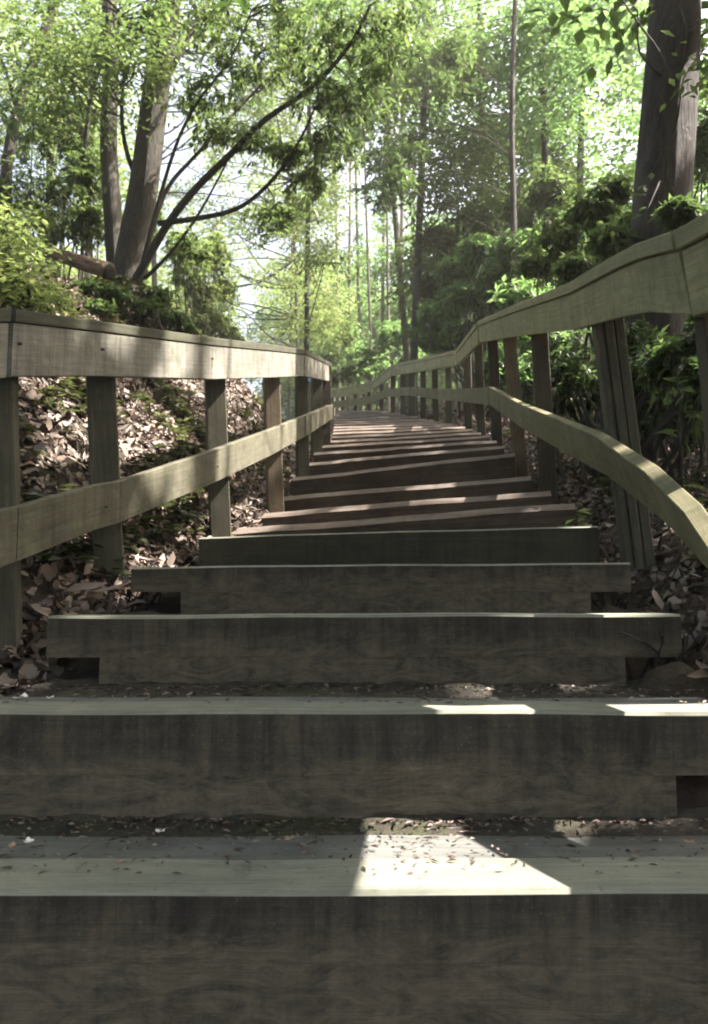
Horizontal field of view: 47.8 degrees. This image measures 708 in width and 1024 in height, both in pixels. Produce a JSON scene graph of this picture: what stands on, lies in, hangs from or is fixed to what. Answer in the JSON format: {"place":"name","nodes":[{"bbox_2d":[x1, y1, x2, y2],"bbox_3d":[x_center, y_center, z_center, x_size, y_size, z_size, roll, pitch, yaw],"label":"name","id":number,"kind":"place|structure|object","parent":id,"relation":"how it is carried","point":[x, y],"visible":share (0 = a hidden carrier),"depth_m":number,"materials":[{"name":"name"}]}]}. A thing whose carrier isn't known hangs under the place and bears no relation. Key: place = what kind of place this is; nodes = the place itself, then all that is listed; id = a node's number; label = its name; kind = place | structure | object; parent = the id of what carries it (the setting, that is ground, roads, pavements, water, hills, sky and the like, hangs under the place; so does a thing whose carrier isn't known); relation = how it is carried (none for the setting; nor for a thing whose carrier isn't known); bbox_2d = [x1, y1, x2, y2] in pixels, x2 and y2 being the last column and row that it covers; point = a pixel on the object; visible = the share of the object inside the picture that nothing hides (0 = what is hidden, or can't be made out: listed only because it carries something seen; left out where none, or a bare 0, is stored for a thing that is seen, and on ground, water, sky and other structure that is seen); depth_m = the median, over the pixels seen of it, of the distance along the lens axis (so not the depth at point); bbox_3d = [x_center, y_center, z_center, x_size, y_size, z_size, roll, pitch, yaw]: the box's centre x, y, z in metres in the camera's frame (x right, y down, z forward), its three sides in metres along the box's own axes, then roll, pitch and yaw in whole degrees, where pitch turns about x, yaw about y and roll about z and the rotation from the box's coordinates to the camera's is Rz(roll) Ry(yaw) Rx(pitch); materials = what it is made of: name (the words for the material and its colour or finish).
{"place":"outdoors","nodes":[
{"label":"outdoors","id":0,"kind":"place"},
{"bbox_2d":[0,256,707,829],"bbox_3d":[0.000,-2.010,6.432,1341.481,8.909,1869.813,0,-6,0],"label":"ground","id":1,"kind":"structure","parent":0,"point":[690,790],"depth_m":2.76,"materials":[{"name":"brown plant"}]},
{"bbox_2d":[0,186,92,318],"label":"shrub","id":2,"kind":"object","parent":1,"relation":"on","point":[12,279],"visible":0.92,"depth_m":5.05,"materials":[{"name":"green plant"}]},
{"bbox_2d":[11,199,83,280],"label":"distant tree","id":3,"kind":"object","parent":1,"relation":"on","point":[44,259],"visible":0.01,"depth_m":25.49,"materials":[{"name":"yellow plant"}]},
{"bbox_2d":[39,470,77,492],"bbox_3d":[-1.118,-0.037,3.010,0.175,0.221,0.154,4,-7,-34],"label":"seedling","id":4,"kind":"object","parent":1,"relation":"on","point":[53,474],"visible":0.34,"depth_m":3.01,"materials":[{"name":"green plant"}]},
{"bbox_2d":[23,244,96,280],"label":"distant tree","id":5,"kind":"object","parent":1,"relation":"on","point":[72,270],"visible":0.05,"depth_m":26.80,"materials":[{"name":"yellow plant"}]},
{"bbox_2d":[0,0,139,241],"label":"curved tree","id":6,"kind":"object","parent":1,"relation":"on","point":[9,147],"visible":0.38,"depth_m":8.69,"materials":[{"name":"green plant"}]},
{"bbox_2d":[42,247,115,280],"bbox_3d":[-2.371,-2.135,6.851,0.815,0.434,0.149,-3,-6,26],"label":"fallen log","id":7,"kind":"object","parent":1,"relation":"on","point":[105,270],"visible":0.84,"depth_m":6.74,"materials":[{"name":"brown wood"}]},
{"bbox_2d":[0,87,175,280],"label":"tree","id":8,"kind":"object","parent":1,"relation":"on","point":[91,215],"visible":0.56,"depth_m":8.61,"materials":[{"name":"green plant"}]},
{"bbox_2d":[0,0,175,271],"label":"forest tree","id":9,"kind":"object","parent":1,"relation":"on","point":[120,160],"visible":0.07,"depth_m":15.88,"materials":[{"name":"green plant"}]},
{"bbox_2d":[42,246,159,284],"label":"distant tree","id":10,"kind":"object","parent":1,"relation":"on","point":[103,258],"depth_m":30.44,"materials":[{"name":"green plant"}]},
{"bbox_2d":[0,0,217,262],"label":"upright tree","id":11,"kind":"object","parent":1,"relation":"on","point":[112,206],"visible":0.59,"depth_m":8.15,"materials":[{"name":"green plant"}]},
{"bbox_2d":[75,247,161,284],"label":"distant tree","id":12,"kind":"object","parent":1,"relation":"on","point":[102,254],"visible":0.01,"depth_m":35.81,"materials":[{"name":"green plant"}]},
{"bbox_2d":[78,556,161,611],"bbox_3d":[-0.801,0.248,2.759,0.398,0.202,0.231,-1,-6,12],"label":"root tangle","id":13,"kind":"object","parent":1,"relation":"on","point":[128,596],"visible":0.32,"depth_m":2.78,"materials":[{"name":"brown plant"}]},
{"bbox_2d":[66,276,202,335],"bbox_3d":[-1.822,-1.715,6.582,0.750,0.686,1.280,-5,-7,38],"label":"rhododendron","id":14,"kind":"object","parent":1,"relation":"on","point":[165,318],"visible":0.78,"depth_m":6.60,"materials":[{"name":"green plant"}]},
{"bbox_2d":[123,529,147,556],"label":"seedling","id":15,"kind":"object","parent":1,"relation":"on","point":[131,537],"visible":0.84,"depth_m":3.17,"materials":[{"name":"green plant"}]},
{"bbox_2d":[0,0,292,278],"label":"leaning tree","id":16,"kind":"object","parent":1,"relation":"on","point":[159,61],"visible":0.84,"depth_m":7.60,"materials":[{"name":"green plant"}]},
{"bbox_2d":[0,0,312,277],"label":"understory tree","id":17,"kind":"object","parent":1,"relation":"on","point":[149,12],"visible":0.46,"depth_m":8.39,"materials":[{"name":"green plant"}]},
{"bbox_2d":[0,309,332,656],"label":"railing","id":18,"kind":"object","parent":1,"relation":"on","point":[100,356],"visible":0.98,"depth_m":2.91,"materials":[{"name":"wood"}]},
{"bbox_2d":[88,280,245,409],"bbox_3d":[-1.921,-1.496,7.379,1.727,1.293,1.826,3,-6,-24],"label":"root mass","id":19,"kind":"object","parent":1,"relation":"on","point":[124,282],"visible":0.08,"depth_m":7.10,"materials":[{"name":"brown plant"}]},
{"bbox_2d":[148,268,190,314],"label":"distant tree","id":20,"kind":"object","parent":1,"relation":"on","point":[165,277],"visible":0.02,"depth_m":32.99,"materials":[{"name":"green plant"}]},
{"bbox_2d":[144,220,260,337],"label":"distant tree","id":21,"kind":"object","parent":1,"relation":"on","point":[160,257],"visible":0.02,"depth_m":27.38,"materials":[{"name":"green plant"}]},
{"bbox_2d":[159,217,250,341],"bbox_3d":[-1.941,-2.318,10.403,0.909,3.238,1.579,-4,-7,36],"label":"shrub","id":22,"kind":"object","parent":1,"relation":"on","point":[211,323],"visible":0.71,"depth_m":10.40,"materials":[{"name":"green plant"}]},
{"bbox_2d":[212,0,247,13],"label":"canopy tree","id":23,"kind":"object","parent":1,"relation":"on","point":[242,3],"visible":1,"depth_m":6.05,"materials":[{"name":"green plant"}]},
{"bbox_2d":[146,0,345,285],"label":"forest tree","id":24,"kind":"object","parent":1,"relation":"on","point":[251,113],"visible":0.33,"depth_m":19.04,"materials":[{"name":"green plant"}]},
{"bbox_2d":[149,1,356,347],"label":"forest tree","id":25,"kind":"object","parent":1,"relation":"on","point":[261,283],"visible":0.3,"depth_m":22.56,"materials":[{"name":"green plant"}]},
{"bbox_2d":[129,0,448,284],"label":"arching tree","id":26,"kind":"object","parent":1,"relation":"on","point":[249,138],"visible":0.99,"depth_m":7.25,"materials":[{"name":"green plant"}]},
{"bbox_2d":[229,227,351,419],"bbox_3d":[-3.021,-6.093,28.405,6.018,10.973,6.157,0,-6,0],"label":"forest tree","id":27,"kind":"object","parent":1,"relation":"on","point":[289,382],"visible":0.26,"depth_m":27.94,"materials":[{"name":"green plant"}]},
{"bbox_2d":[235,13,368,366],"bbox_3d":[-1.101,-7.705,18.380,3.155,12.197,5.630,0,-6,0],"label":"forest tree","id":28,"kind":"object","parent":1,"relation":"on","point":[321,253],"visible":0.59,"depth_m":17.75,"materials":[{"name":"green plant"}]},
{"bbox_2d":[231,248,375,419],"bbox_3d":[-2.084,-5.505,32.347,6.717,10.699,6.890,0,-6,-2],"label":"distant tree","id":29,"kind":"object","parent":1,"relation":"on","point":[283,397],"visible":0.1,"depth_m":32.07,"materials":[{"name":"green plant"}]},
{"bbox_2d":[246,268,364,421],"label":"distant tree","id":30,"kind":"object","parent":1,"relation":"on","point":[258,382],"visible":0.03,"depth_m":47.02,"materials":[{"name":"green plant"}]},
{"bbox_2d":[252,304,366,417],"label":"distant tree","id":31,"kind":"object","parent":1,"relation":"on","point":[279,345],"depth_m":48.85,"materials":[{"name":"green plant"}]},
{"bbox_2d":[308,378,310,411],"bbox_3d":[-0.732,-1.698,12.900,0.140,1.249,0.055,0,-6,0],"label":"trail marker","id":32,"kind":"object","parent":1,"relation":"on","point":[309,379],"visible":0.09,"depth_m":12.92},
{"bbox_2d":[281,296,377,416],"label":"distant tree","id":33,"kind":"object","parent":1,"relation":"on","point":[330,344],"visible":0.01,"depth_m":41.66,"materials":[{"name":"green plant"}]},
{"bbox_2d":[332,11,340,409],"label":"slim tree","id":34,"kind":"object","parent":1,"relation":"on","point":[337,289],"visible":0.19,"depth_m":24.96,"materials":[{"name":"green plant"}]},
{"bbox_2d":[346,8,352,409],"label":"slim tree","id":35,"kind":"object","parent":1,"relation":"on","point":[349,279],"visible":0.36,"depth_m":27.46,"materials":[{"name":"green plant"}]},
{"bbox_2d":[0,807,707,1023],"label":"timber step","id":36,"kind":"object","parent":1,"relation":"on","point":[294,935],"visible":0.94,"depth_m":1.19,"materials":[{"name":"wood"}]},
{"bbox_2d":[1,841,17,847],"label":"fallen leaf","id":37,"kind":"object","parent":36,"relation":"on","point":[12,844],"visible":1,"depth_m":1.38,"materials":[{"name":"brown plant"}]},
{"bbox_2d":[24,837,33,842],"bbox_3d":[-0.572,0.579,1.411,0.019,0.006,0.021,-2,-6,20],"label":"flower petal","id":38,"kind":"object","parent":36,"relation":"on","point":[29,839],"visible":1,"depth_m":1.41,"materials":[{"name":"white plant"}]},
{"bbox_2d":[0,683,707,874],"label":"leaf crumbs","id":39,"kind":"object","parent":36,"relation":"on","point":[242,819],"visible":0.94,"depth_m":1.54,"materials":[{"name":"brown plant"}]},
{"bbox_2d":[0,677,707,818],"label":"timber step","id":40,"kind":"object","parent":1,"relation":"on","point":[620,755],"visible":0.86,"depth_m":1.58,"materials":[{"name":"wood"}]},
{"bbox_2d":[14,693,29,697],"bbox_3d":[-0.714,0.395,1.713,0.032,0.010,0.031,6,-8,-45],"label":"flower petal","id":41,"kind":"object","parent":40,"relation":"on","point":[24,695],"visible":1,"depth_m":1.72,"materials":[{"name":"white plant"}]},
{"bbox_2d":[0,275,707,576],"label":"ground cover","id":42,"kind":"object","parent":1,"relation":"on","point":[182,410],"visible":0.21,"depth_m":4.36,"materials":[{"name":"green plant"}]},
{"bbox_2d":[310,268,397,408],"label":"distant tree","id":43,"kind":"object","parent":1,"relation":"on","point":[395,288],"depth_m":43.91,"materials":[{"name":"green plant"}]},
{"bbox_2d":[353,8,361,409],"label":"slim tree","id":44,"kind":"object","parent":1,"relation":"on","point":[358,289],"visible":0.38,"depth_m":28.53,"materials":[{"name":"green plant"}]},
{"bbox_2d":[291,237,429,411],"bbox_3d":[0.865,-5.978,34.996,7.609,11.815,7.418,2,-6,-15],"label":"distant tree","id":45,"kind":"object","parent":1,"relation":"on","point":[364,315],"visible":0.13,"depth_m":35.08,"materials":[{"name":"green plant"}]},
{"bbox_2d":[336,411,389,412],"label":"timber step","id":46,"kind":"object","parent":1,"relation":"on","point":[364,412],"visible":0.17,"depth_m":15.21,"materials":[{"name":"wood"}]},
{"bbox_2d":[46,612,681,683],"bbox_3d":[0.044,0.403,2.308,1.653,0.230,0.563,0,-6,0],"label":"timber step","id":47,"kind":"object","parent":1,"relation":"on","point":[505,648],"visible":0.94,"depth_m":2.04,"materials":[{"name":"wood"}]},
{"bbox_2d":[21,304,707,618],"bbox_3d":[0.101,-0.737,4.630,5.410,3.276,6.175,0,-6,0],"label":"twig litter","id":48,"kind":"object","parent":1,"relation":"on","point":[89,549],"visible":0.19,"depth_m":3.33,"materials":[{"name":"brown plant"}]},
{"bbox_2d":[336,413,398,414],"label":"timber step","id":49,"kind":"object","parent":1,"relation":"on","point":[365,413],"visible":0.18,"depth_m":14.49,"materials":[{"name":"wood"}]},
{"bbox_2d":[363,127,372,409],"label":"slim tree","id":50,"kind":"object","parent":1,"relation":"on","point":[368,279],"visible":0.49,"depth_m":26.17,"materials":[{"name":"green plant"}]},
{"bbox_2d":[335,414,405,416],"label":"timber step","id":51,"kind":"object","parent":1,"relation":"on","point":[395,415],"visible":0.21,"depth_m":13.75,"materials":[{"name":"wood"}]},
{"bbox_2d":[316,319,426,409],"bbox_3d":[0.416,-3.514,21.218,3.972,3.921,2.383,-4,-7,33],"label":"bush","id":52,"kind":"object","parent":1,"relation":"on","point":[370,370],"visible":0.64,"depth_m":21.10,"materials":[{"name":"green plant"}]},
{"bbox_2d":[335,416,417,418],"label":"timber step","id":53,"kind":"object","parent":1,"relation":"on","point":[357,417],"visible":0.12,"depth_m":13.04,"materials":[{"name":"wood"}]},
{"bbox_2d":[131,563,630,613],"bbox_3d":[0.118,0.298,2.909,1.681,0.203,0.698,0,-6,0],"label":"timber step","id":54,"kind":"object","parent":1,"relation":"on","point":[439,588],"visible":0.91,"depth_m":2.58,"materials":[{"name":"wood"}]},
{"bbox_2d":[335,418,426,420],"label":"timber step","id":55,"kind":"object","parent":1,"relation":"on","point":[370,419],"visible":0.14,"depth_m":12.31,"materials":[{"name":"wood"}]},
{"bbox_2d":[380,6,387,371],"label":"slim tree","id":56,"kind":"object","parent":1,"relation":"on","point":[382,293],"visible":0.18,"depth_m":29.68,"materials":[{"name":"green plant"}]},
{"bbox_2d":[334,420,434,423],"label":"timber step","id":57,"kind":"object","parent":1,"relation":"on","point":[344,422],"visible":0.27,"depth_m":11.70,"materials":[{"name":"wood"}]},
{"bbox_2d":[385,129,389,410],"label":"slim tree","id":58,"kind":"object","parent":1,"relation":"on","point":[388,300],"visible":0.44,"depth_m":24.98,"materials":[{"name":"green plant"}]},
{"bbox_2d":[334,421,442,426],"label":"timber step","id":59,"kind":"object","parent":1,"relation":"on","point":[369,424],"visible":0.25,"depth_m":11.09,"materials":[{"name":"wood"}]},
{"bbox_2d":[302,182,476,410],"bbox_3d":[1.857,-6.469,28.903,7.126,11.065,6.947,-5,-8,44],"label":"distant tree","id":60,"kind":"object","parent":1,"relation":"on","point":[375,273],"visible":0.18,"depth_m":28.62,"materials":[{"name":"green plant"}]},
{"bbox_2d":[334,423,451,428],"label":"timber step","id":61,"kind":"object","parent":1,"relation":"on","point":[379,426],"visible":0.22,"depth_m":10.48,"materials":[{"name":"wood"}]},
{"bbox_2d":[333,424,457,432],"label":"timber step","id":62,"kind":"object","parent":1,"relation":"on","point":[374,429],"visible":0.2,"depth_m":9.87,"materials":[{"name":"wood"}]},
{"bbox_2d":[332,427,464,436],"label":"timber step","id":63,"kind":"object","parent":1,"relation":"on","point":[393,431],"visible":0.21,"depth_m":9.25,"materials":[{"name":"wood"}]},
{"bbox_2d":[198,526,599,565],"bbox_3d":[0.189,0.199,3.500,1.614,0.225,0.599,0,-6,3],"label":"timber step","id":64,"kind":"object","parent":1,"relation":"on","point":[579,544],"visible":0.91,"depth_m":3.22,"materials":[{"name":"wood"}]},
{"bbox_2d":[292,0,508,409],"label":"forest tree","id":65,"kind":"object","parent":1,"relation":"on","point":[405,341],"visible":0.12,"depth_m":17.68,"materials":[{"name":"green plant"}]},
{"bbox_2d":[398,119,403,405],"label":"slim tree","id":66,"kind":"object","parent":1,"relation":"on","point":[401,222],"visible":0.16,"depth_m":27.48,"materials":[{"name":"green plant"}]},
{"bbox_2d":[332,429,472,439],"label":"timber step","id":67,"kind":"object","parent":1,"relation":"on","point":[369,436],"visible":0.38,"depth_m":8.64,"materials":[{"name":"wood"}]},
{"bbox_2d":[290,453,515,495],"bbox_3d":[0.347,-0.189,5.891,1.675,0.341,0.648,-1,-6,13],"label":"timber step","id":68,"kind":"object","parent":1,"relation":"on","point":[503,466],"visible":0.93,"depth_m":5.55,"materials":[{"name":"wood"}]},
{"bbox_2d":[257,491,551,526],"bbox_3d":[0.291,0.038,4.637,1.626,0.226,0.622,-1,-6,10],"label":"timber step","id":69,"kind":"object","parent":1,"relation":"on","point":[368,511],"visible":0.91,"depth_m":4.34,"materials":[{"name":"wood"}]},
{"bbox_2d":[313,440,496,462],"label":"timber step","id":70,"kind":"object","parent":1,"relation":"on","point":[332,456],"visible":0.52,"depth_m":6.84,"materials":[{"name":"wood"}]},
{"bbox_2d":[234,503,577,535],"bbox_3d":[0.254,0.102,4.065,1.627,0.218,0.643,-1,-6,7],"label":"timber step","id":71,"kind":"object","parent":1,"relation":"on","point":[553,515],"visible":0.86,"depth_m":3.74,"materials":[{"name":"wood"}]},
{"bbox_2d":[322,435,489,451],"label":"timber step","id":72,"kind":"object","parent":1,"relation":"on","point":[362,446],"visible":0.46,"depth_m":7.42,"materials":[{"name":"wood"}]},
{"bbox_2d":[331,432,480,444],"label":"timber step","id":73,"kind":"object","parent":1,"relation":"on","point":[405,438],"visible":0.3,"depth_m":8.03,"materials":[{"name":"wood"}]},
{"bbox_2d":[309,445,504,475],"bbox_3d":[0.401,-0.331,6.502,1.638,0.278,0.614,-1,-6,12],"label":"timber step","id":74,"kind":"object","parent":1,"relation":"on","point":[338,466],"visible":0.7,"depth_m":6.24,"materials":[{"name":"wood"}]},
{"bbox_2d":[284,476,530,511],"bbox_3d":[0.311,-0.047,5.253,1.665,0.254,0.667,-1,-6,12],"label":"timber step","id":75,"kind":"object","parent":1,"relation":"on","point":[420,492],"visible":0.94,"depth_m":4.92,"materials":[{"name":"wood"}]},
{"bbox_2d":[312,0,517,393],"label":"evergreen tree","id":76,"kind":"object","parent":1,"relation":"on","point":[446,54],"visible":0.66,"depth_m":11.35,"materials":[{"name":"green plant"}]},
{"bbox_2d":[307,0,529,415],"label":"forest tree","id":77,"kind":"object","parent":1,"relation":"on","point":[466,166],"visible":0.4,"depth_m":13.89,"materials":[{"name":"green plant"}]},
{"bbox_2d":[418,310,521,402],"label":"distant tree","id":78,"kind":"object","parent":1,"relation":"on","point":[452,367],"depth_m":38.58,"materials":[{"name":"green plant"}]},
{"bbox_2d":[356,0,601,322],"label":"forest tree","id":79,"kind":"object","parent":1,"relation":"on","point":[564,163],"visible":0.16,"depth_m":16.05,"materials":[{"name":"green plant"}]},
{"bbox_2d":[430,236,541,386],"bbox_3d":[6.477,-7.429,35.826,7.013,12.721,7.890,1,-6,-9],"label":"distant tree","id":80,"kind":"object","parent":1,"relation":"on","point":[462,323],"depth_m":36.44,"materials":[{"name":"green plant"}]},
{"bbox_2d":[400,228,572,419],"bbox_3d":[1.969,-2.626,11.918,1.697,3.687,5.370,1,-6,-14],"label":"rhododendron","id":81,"kind":"object","parent":1,"relation":"on","point":[481,253],"visible":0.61,"depth_m":12.27,"materials":[{"name":"green plant"}]},
{"bbox_2d":[403,158,577,414],"bbox_3d":[2.336,-3.617,12.893,2.278,4.100,4.982,1,-6,-14],"label":"rhododendron","id":82,"kind":"object","parent":1,"relation":"on","point":[542,194],"visible":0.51,"depth_m":13.42,"materials":[{"name":"green plant"}]},
{"bbox_2d":[424,180,584,388],"bbox_3d":[5.449,-6.654,27.496,6.274,9.742,6.116,-2,-6,20],"label":"distant tree","id":83,"kind":"object","parent":1,"relation":"on","point":[441,380],"visible":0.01,"depth_m":27.16,"materials":[{"name":"green plant"}]},
{"bbox_2d":[310,210,707,580],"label":"railing","id":84,"kind":"object","parent":1,"relation":"on","point":[667,272],"visible":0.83,"depth_m":3.08,"materials":[{"name":"wood"}]},
{"bbox_2d":[408,0,646,388],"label":"forest tree","id":85,"kind":"object","parent":1,"relation":"on","point":[554,56],"visible":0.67,"depth_m":13.14,"materials":[{"name":"green plant"}]},
{"bbox_2d":[560,502,592,526],"bbox_3d":[0.961,0.101,3.463,0.152,0.288,0.103,-3,-6,26],"label":"seedling","id":86,"kind":"object","parent":1,"relation":"on","point":[583,510],"visible":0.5,"depth_m":3.47,"materials":[{"name":"green plant"}]},
{"bbox_2d":[528,162,629,356],"bbox_3d":[9.892,-7.418,30.326,7.022,11.184,7.203,-2,-6,23],"label":"distant tree","id":87,"kind":"object","parent":1,"relation":"on","point":[585,244],"depth_m":29.93,"materials":[{"name":"green plant"}]},
{"bbox_2d":[537,149,624,357],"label":"distant tree","id":88,"kind":"object","parent":1,"relation":"on","point":[593,181],"depth_m":48.43,"materials":[{"name":"green plant"}]},
{"bbox_2d":[468,0,707,356],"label":"forest tree","id":89,"kind":"object","parent":1,"relation":"on","point":[629,58],"visible":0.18,"depth_m":16.89,"materials":[{"name":"green plant"}]},
{"bbox_2d":[499,81,707,424],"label":"rhododendron","id":90,"kind":"object","parent":1,"relation":"on","point":[672,213],"visible":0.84,"depth_m":7.95,"materials":[{"name":"green plant"}]},
{"bbox_2d":[517,0,707,90],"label":"canopy tree","id":91,"kind":"object","parent":1,"relation":"on","point":[614,15],"visible":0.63,"depth_m":6.54,"materials":[{"name":"green plant"}]},
{"bbox_2d":[521,315,704,489],"bbox_3d":[1.666,-0.772,4.950,0.851,1.715,3.273,0,-6,-5],"label":"rhododendron","id":92,"kind":"object","parent":1,"relation":"on","point":[662,356],"visible":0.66,"depth_m":4.46,"materials":[{"name":"green plant"}]},
{"bbox_2d":[572,561,677,609],"bbox_3d":[0.894,0.269,2.675,0.354,0.201,0.286,-1,-6,14],"label":"root tangle","id":93,"kind":"object","parent":1,"relation":"on","point":[612,600],"visible":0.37,"depth_m":2.64,"materials":[{"name":"brown plant"}]},
{"bbox_2d":[567,0,707,461],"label":"tree","id":94,"kind":"object","parent":1,"relation":"on","point":[665,155],"visible":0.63,"depth_m":5.89,"materials":[{"name":"brown plant"}]},
{"bbox_2d":[572,46,707,332],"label":"forest tree","id":95,"kind":"object","parent":1,"relation":"on","point":[630,128],"visible":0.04,"depth_m":14.18,"materials":[{"name":"green plant"}]},
{"bbox_2d":[620,621,707,679],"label":"root tangle","id":96,"kind":"object","parent":1,"relation":"on","point":[650,661],"visible":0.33,"depth_m":2.08,"materials":[{"name":"brown plant"}]},
{"bbox_2d":[640,0,707,117],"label":"canopy tree","id":97,"kind":"object","parent":1,"relation":"on","point":[704,20],"visible":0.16,"depth_m":9.12,"materials":[{"name":"green plant"}]},
{"bbox_2d":[654,364,706,545],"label":"seedling","id":98,"kind":"object","parent":1,"relation":"on","point":[671,431],"visible":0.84,"depth_m":3.03,"materials":[{"name":"green plant"}]},
{"bbox_2d":[0,0,707,418],"label":"sky","id":99,"kind":"structure","parent":0,"point":[185,175],"materials":[{"name":"white"}]},
{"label":"timber step","id":100,"kind":"object","parent":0,"visible":0},
{"bbox_2d":[336,410,384,410],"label":"timber step","id":101,"kind":"object","parent":100,"relation":"on","point":[358,410],"visible":0.04,"depth_m":16.71,"materials":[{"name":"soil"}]}
]}

